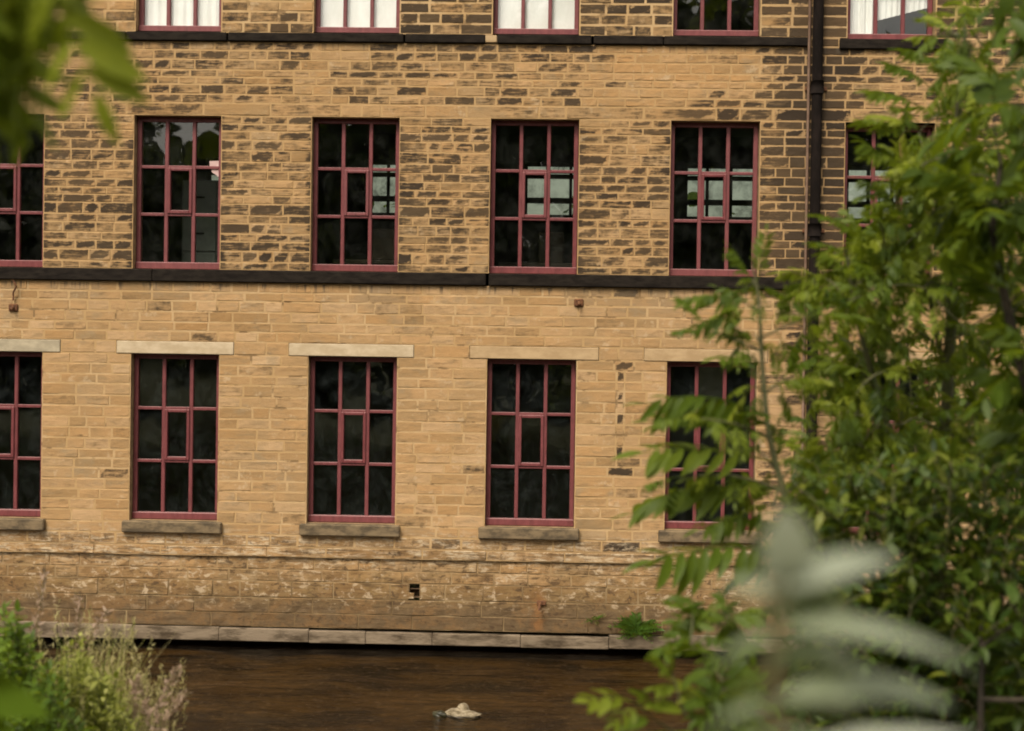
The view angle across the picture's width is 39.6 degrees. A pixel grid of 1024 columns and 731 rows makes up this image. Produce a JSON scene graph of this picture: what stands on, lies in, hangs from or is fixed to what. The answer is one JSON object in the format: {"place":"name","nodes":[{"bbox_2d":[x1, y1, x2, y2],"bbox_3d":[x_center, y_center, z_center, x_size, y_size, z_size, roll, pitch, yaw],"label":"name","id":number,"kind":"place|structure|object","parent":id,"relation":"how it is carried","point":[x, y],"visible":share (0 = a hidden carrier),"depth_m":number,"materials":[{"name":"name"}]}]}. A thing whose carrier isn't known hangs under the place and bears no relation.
{"place":"outdoors","nodes":[
{"label":"outdoors","id":0,"kind":"place"},
{"bbox_2d":[182,180,218,262],"bbox_3d":[-4.327,-1.573,19.941,0.500,2.000,0.540,1,1,2],"label":"filing cabinet","id":1,"kind":"object","parent":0,"point":[207,227],"visible":0.43,"depth_m":19.69,"materials":[{"name":"grey metal"}]},
{"bbox_2d":[333,229,394,264],"bbox_3d":[-1.689,-1.206,19.689,1.500,1.350,0.700,1,1,2],"label":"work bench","id":2,"kind":"object","parent":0,"point":[383,242],"visible":0.21,"depth_m":19.54,"materials":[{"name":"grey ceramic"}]},
{"bbox_2d":[3,637,1017,730],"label":"river water","id":3,"kind":"structure","parent":0,"point":[238,686],"depth_m":16.33,"materials":[{"name":"brown liquid"}]},
{"bbox_2d":[432,710,446,716],"bbox_3d":[-0.741,3.680,14.951,0.135,0.106,0.144,0,1,-42],"label":"river rock","id":4,"kind":"object","parent":3,"relation":"in","point":[440,713],"visible":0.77,"depth_m":14.93,"materials":[{"name":"grey stone"}]},
{"bbox_2d":[457,703,469,710],"bbox_3d":[-0.514,3.654,15.038,0.141,0.154,0.150,0,1,-45],"label":"river rock","id":5,"kind":"object","parent":3,"relation":"on","point":[462,706],"visible":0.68,"depth_m":15.01,"materials":[{"name":"beige stone"}]},
{"bbox_2d":[445,708,481,718],"bbox_3d":[-0.510,3.686,14.981,0.432,0.127,0.284,1,1,2],"label":"river rock","id":6,"kind":"object","parent":3,"relation":"in","point":[456,713],"visible":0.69,"depth_m":14.91,"materials":[{"name":"beige stone"}]},
{"bbox_2d":[24,584,1014,644],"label":"ground","id":7,"kind":"structure","parent":0,"point":[520,633],"depth_m":18.71,"materials":[{"name":"stone"}]},
{"bbox_2d":[0,599,43,730],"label":"leafy herb","id":8,"kind":"object","parent":7,"relation":"on","point":[21,640],"visible":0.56,"depth_m":5.06,"materials":[{"name":"green plant"}]},
{"bbox_2d":[0,642,52,730],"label":"broad leaf plant","id":9,"kind":"object","parent":7,"relation":"on","point":[18,701],"visible":1,"depth_m":1.65,"materials":[{"name":"green plant"}]},
{"bbox_2d":[27,564,48,654],"bbox_3d":[-1.986,1.237,5.897,0.122,0.831,0.062,1,1,-13],"label":"dry stalk","id":10,"kind":"object","parent":7,"relation":"on","point":[44,579],"visible":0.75,"depth_m":5.90,"materials":[{"name":"plant"}]},
{"bbox_2d":[6,659,98,730],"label":"leafy herb","id":11,"kind":"object","parent":7,"relation":"on","point":[47,696],"visible":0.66,"depth_m":4.85,"materials":[{"name":"green plant"}]},
{"bbox_2d":[3,625,133,728],"bbox_3d":[-1.848,1.315,5.433,0.790,0.686,0.763,1,1,2],"label":"grass clump","id":12,"kind":"object","parent":7,"relation":"on","point":[79,670],"visible":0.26,"depth_m":5.47,"materials":[{"name":"green plant"}]},
{"bbox_2d":[0,0,149,167],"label":"ash tree","id":13,"kind":"object","parent":7,"relation":"on","point":[30,30],"visible":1,"depth_m":1.57,"materials":[{"name":"green plant"}]},
{"bbox_2d":[70,591,85,656],"bbox_3d":[-1.837,1.301,5.999,0.068,0.705,0.065,1,1,2],"label":"dry stalk","id":14,"kind":"object","parent":7,"relation":"on","point":[80,617],"visible":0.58,"depth_m":6.00,"materials":[{"name":"plant"}]},
{"bbox_2d":[36,632,129,730],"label":"leafy herb","id":15,"kind":"object","parent":7,"relation":"on","point":[81,678],"visible":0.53,"depth_m":5.44,"materials":[{"name":"green plant"}]},
{"bbox_2d":[67,605,112,666],"bbox_3d":[-1.775,1.327,5.908,0.247,0.657,0.076,1,1,2],"label":"dry stalk","id":16,"kind":"object","parent":7,"relation":"on","point":[107,613],"visible":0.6,"depth_m":5.90,"materials":[{"name":"plant"}]},
{"bbox_2d":[25,628,155,730],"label":"grass clump","id":17,"kind":"object","parent":7,"relation":"on","point":[112,676],"visible":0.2,"depth_m":5.73,"materials":[{"name":"green plant"}]},
{"bbox_2d":[13,599,171,729],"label":"grass clump","id":18,"kind":"object","parent":7,"relation":"on","point":[113,656],"visible":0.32,"depth_m":6.04,"materials":[{"name":"plant"}]},
{"bbox_2d":[69,677,143,730],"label":"leafy herb","id":19,"kind":"object","parent":7,"relation":"on","point":[129,726],"visible":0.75,"depth_m":5.33,"materials":[{"name":"green plant"}]},
{"bbox_2d":[57,658,187,730],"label":"grass clump","id":20,"kind":"object","parent":7,"relation":"on","point":[153,718],"visible":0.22,"depth_m":6.26,"materials":[{"name":"plant"}]},
{"bbox_2d":[127,673,141,730],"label":"dry stalk","id":21,"kind":"object","parent":7,"relation":"on","point":[135,692],"visible":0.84,"depth_m":5.60,"materials":[{"name":"plant"}]},
{"bbox_2d":[136,677,153,730],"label":"dry stalk","id":22,"kind":"object","parent":7,"relation":"on","point":[144,705],"visible":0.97,"depth_m":5.60,"materials":[{"name":"plant"}]},
{"bbox_2d":[147,665,186,730],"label":"dry stalk","id":23,"kind":"object","parent":7,"relation":"on","point":[173,676],"visible":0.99,"depth_m":5.50,"materials":[{"name":"plant"}]},
{"bbox_2d":[157,689,192,730],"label":"dry stalk","id":24,"kind":"object","parent":7,"relation":"on","point":[179,699],"visible":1,"depth_m":5.40,"materials":[{"name":"plant"}]},
{"bbox_2d":[0,0,1023,653],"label":"mill building","id":25,"kind":"structure","parent":7,"relation":"on","point":[274,424],"depth_m":18.28,"materials":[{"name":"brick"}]},
{"bbox_2d":[9,304,17,311],"bbox_3d":[-6.446,-0.748,18.339,0.120,0.100,0.119,1,1,2],"label":"wall fixing","id":26,"kind":"object","parent":25,"relation":"attached to","point":[13,307],"depth_m":18.36,"materials":[{"name":"metal"}]},
{"bbox_2d":[12,280,16,300],"bbox_3d":[-6.418,-0.970,18.324,0.096,0.270,0.043,1,1,44],"label":"cable stub","id":27,"kind":"object","parent":25,"relation":"attached to","point":[13,290],"visible":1,"depth_m":18.32,"materials":[{"name":"metal"}]},
{"bbox_2d":[0,114,53,267],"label":"window","id":28,"kind":"structure","parent":25,"relation":"in","point":[17,191],"depth_m":18.50,"materials":[{"name":"red paint"}]},
{"bbox_2d":[0,339,60,530],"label":"window","id":29,"kind":"structure","parent":25,"relation":"in","point":[15,518],"depth_m":18.52,"materials":[{"name":"red paint"}]},
{"bbox_2d":[117,341,233,533],"bbox_3d":[-4.355,0.922,18.522,1.518,2.466,0.505,1,1,2],"label":"window","id":30,"kind":"structure","parent":25,"relation":"in","point":[191,522],"depth_m":18.46,"materials":[{"name":"red paint"}]},
{"bbox_2d":[132,115,220,269],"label":"window","id":31,"kind":"structure","parent":25,"relation":"in","point":[139,120],"depth_m":18.44,"materials":[{"name":"red paint"}]},
{"bbox_2d":[136,0,227,33],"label":"window","id":32,"kind":"structure","parent":25,"relation":"in","point":[151,15],"depth_m":18.49,"materials":[{"name":"white fabric"}]},
{"bbox_2d":[207,159,218,179],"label":"rear window","id":33,"kind":"structure","parent":25,"relation":"in","point":[209,173],"depth_m":23.77,"materials":[{"name":"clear glass"}]},
{"bbox_2d":[210,161,218,176],"bbox_3d":[-3.862,-2.550,18.450,0.132,0.215,0.002,1,1,2],"label":"paper notice","id":34,"kind":"object","parent":25,"relation":"attached to","point":[215,171],"visible":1,"depth_m":18.45,"materials":[{"name":"white paper"}]},
{"bbox_2d":[289,343,413,536],"bbox_3d":[-2.077,0.957,18.458,1.608,2.466,0.505,1,1,2],"label":"window","id":35,"kind":"structure","parent":25,"relation":"in","point":[366,525],"depth_m":18.39,"materials":[{"name":"red paint"}]},
{"bbox_2d":[310,117,399,271],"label":"window","id":36,"kind":"structure","parent":25,"relation":"in","point":[371,121],"depth_m":18.38,"materials":[{"name":"red paint"}]},
{"bbox_2d":[314,0,399,33],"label":"window","id":37,"kind":"structure","parent":25,"relation":"in","point":[330,16],"depth_m":18.43,"materials":[{"name":"white fabric"}]},
{"bbox_2d":[365,161,395,215],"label":"rear window","id":38,"kind":"structure","parent":25,"relation":"in","point":[376,198],"depth_m":23.69,"materials":[{"name":"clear glass"}]},
{"bbox_2d":[489,118,578,274],"bbox_3d":[0.287,-2.165,18.398,1.130,1.979,0.430,1,1,2],"label":"window","id":39,"kind":"structure","parent":25,"relation":"in","point":[548,123],"depth_m":18.31,"materials":[{"name":"red paint"}]},
{"bbox_2d":[470,346,598,540],"bbox_3d":[0.272,0.993,18.391,1.648,2.466,0.505,1,1,2],"label":"window","id":40,"kind":"structure","parent":25,"relation":"in","point":[515,528],"depth_m":18.33,"materials":[{"name":"red paint"}]},
{"bbox_2d":[498,232,571,266],"bbox_3d":[0.616,-1.173,19.824,1.600,1.350,0.700,1,1,2],"label":"work bench","id":41,"kind":"object","parent":25,"relation":"on","point":[556,249],"visible":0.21,"depth_m":19.67,"materials":[{"name":"grey"}]},
{"bbox_2d":[493,0,579,34],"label":"window","id":42,"kind":"structure","parent":25,"relation":"in","point":[510,17],"depth_m":18.36,"materials":[{"name":"white fabric"}]},
{"bbox_2d":[537,600,545,609],"bbox_3d":[0.375,3.068,18.177,0.120,0.106,0.167,1,1,2],"label":"rusty bracket","id":43,"kind":"object","parent":25,"relation":"attached to","point":[540,603],"visible":1,"depth_m":18.20,"materials":[{"name":"metal"}]},
{"bbox_2d":[524,163,573,217],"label":"rear window","id":44,"kind":"structure","parent":25,"relation":"in","point":[569,200],"depth_m":23.61,"materials":[{"name":"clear glass"}]},
{"bbox_2d":[574,299,583,306],"bbox_3d":[0.852,-0.802,18.131,0.120,0.100,0.119,1,1,2],"label":"wall fixing","id":45,"kind":"object","parent":25,"relation":"attached to","point":[578,302],"depth_m":18.15,"materials":[{"name":"metal"}]},
{"bbox_2d":[581,613,604,625],"bbox_3d":[1.047,3.237,18.163,0.268,0.139,0.187,1,1,30],"label":"wall fern","id":46,"kind":"object","parent":25,"relation":"attached to","point":[595,618],"depth_m":18.16,"materials":[{"name":"green plant"}]},
{"bbox_2d":[607,611,664,642],"bbox_3d":[1.612,3.274,18.083,0.795,0.442,0.413,1,1,2],"label":"wall fern","id":47,"kind":"object","parent":25,"relation":"attached to","point":[632,626],"depth_m":18.11,"materials":[{"name":"green plant"}]},
{"bbox_2d":[644,349,767,543],"bbox_3d":[2.461,1.026,18.329,1.568,2.466,0.505,1,1,2],"label":"window","id":48,"kind":"structure","parent":25,"relation":"in","point":[674,531],"depth_m":18.22,"materials":[{"name":"red paint"}]},
{"bbox_2d":[669,120,759,276],"bbox_3d":[2.586,-2.130,18.333,1.130,1.979,0.430,1,1,2],"label":"window","id":49,"kind":"structure","parent":25,"relation":"in","point":[755,125],"depth_m":18.24,"materials":[{"name":"red paint"}]},
{"bbox_2d":[673,0,760,36],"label":"window","id":50,"kind":"structure","parent":25,"relation":"in","point":[757,3],"depth_m":18.21,"materials":[{"name":"red paint"}]},
{"bbox_2d":[684,164,752,219],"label":"rear window","id":51,"kind":"structure","parent":25,"relation":"in","point":[707,202],"depth_m":23.53,"materials":[{"name":"grey glass"}]},
{"bbox_2d":[825,351,936,547],"bbox_3d":[4.750,1.076,18.265,1.588,2.496,0.505,1,1,2],"label":"window","id":52,"kind":"structure","parent":25,"relation":"in","point":[918,355],"depth_m":18.07,"materials":[{"name":"red paint"}]},
{"bbox_2d":[847,166,922,221],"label":"rear window","id":53,"kind":"structure","parent":25,"relation":"in","point":[863,203],"depth_m":23.46,"materials":[{"name":"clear glass"}]},
{"bbox_2d":[843,124,934,278],"bbox_3d":[4.795,-2.066,18.271,1.130,1.979,0.430,1,1,2],"label":"window","id":54,"kind":"structure","parent":25,"relation":"in","point":[928,129],"depth_m":18.19,"materials":[{"name":"red paint"}]},
{"bbox_2d":[839,0,943,49],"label":"window","id":55,"kind":"structure","parent":25,"relation":"in","point":[863,15],"depth_m":18.18,"materials":[{"name":"white fabric"}]},
{"bbox_2d":[372,192,906,214],"bbox_3d":[0.140,-0.898,28.329,19.724,6.222,3.314,1,1,2],"label":"hedge","id":56,"kind":"object","parent":7,"relation":"on","point":[692,195],"depth_m":28.62,"materials":[{"name":"green plant"}]},
{"bbox_2d":[572,588,781,730],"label":"sapling","id":57,"kind":"object","parent":7,"relation":"on","point":[719,703],"visible":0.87,"depth_m":3.34,"materials":[{"name":"green plant"}]},
{"bbox_2d":[608,222,876,730],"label":"ash sapling","id":58,"kind":"object","parent":7,"relation":"on","point":[714,417],"visible":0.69,"depth_m":3.98,"materials":[{"name":"green plant"}]},
{"bbox_2d":[711,505,973,730],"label":"leafy shoot","id":59,"kind":"object","parent":7,"relation":"on","point":[795,576],"visible":1,"depth_m":0.83,"materials":[{"name":"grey plant"}]},
{"bbox_2d":[774,443,940,730],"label":"thicket shrub","id":60,"kind":"object","parent":7,"relation":"on","point":[875,603],"visible":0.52,"depth_m":3.89,"materials":[{"name":"green plant"}]},
{"bbox_2d":[766,0,1023,678],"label":"ash tree","id":61,"kind":"object","parent":7,"relation":"on","point":[881,241],"visible":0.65,"depth_m":4.54,"materials":[{"name":"green plant"}]},
{"bbox_2d":[882,431,1023,730],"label":"thicket shrub","id":62,"kind":"object","parent":7,"relation":"on","point":[986,563],"visible":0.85,"depth_m":3.74,"materials":[{"name":"green plant"}]},
{"bbox_2d":[891,0,1023,467],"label":"ash tree","id":63,"kind":"object","parent":7,"relation":"on","point":[976,247],"visible":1,"depth_m":3.80,"materials":[{"name":"green plant"}]},
{"bbox_2d":[905,316,1023,716],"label":"thicket shrub","id":64,"kind":"object","parent":7,"relation":"on","point":[936,400],"visible":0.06,"depth_m":6.29,"materials":[{"name":"green plant"}]},
{"bbox_2d":[956,583,1023,730],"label":"thicket shrub","id":65,"kind":"object","parent":7,"relation":"on","point":[1013,612],"visible":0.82,"depth_m":3.52,"materials":[{"name":"green plant"}]},
{"bbox_2d":[212,165,910,217],"label":"sky","id":66,"kind":"structure","parent":0,"point":[559,188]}
]}

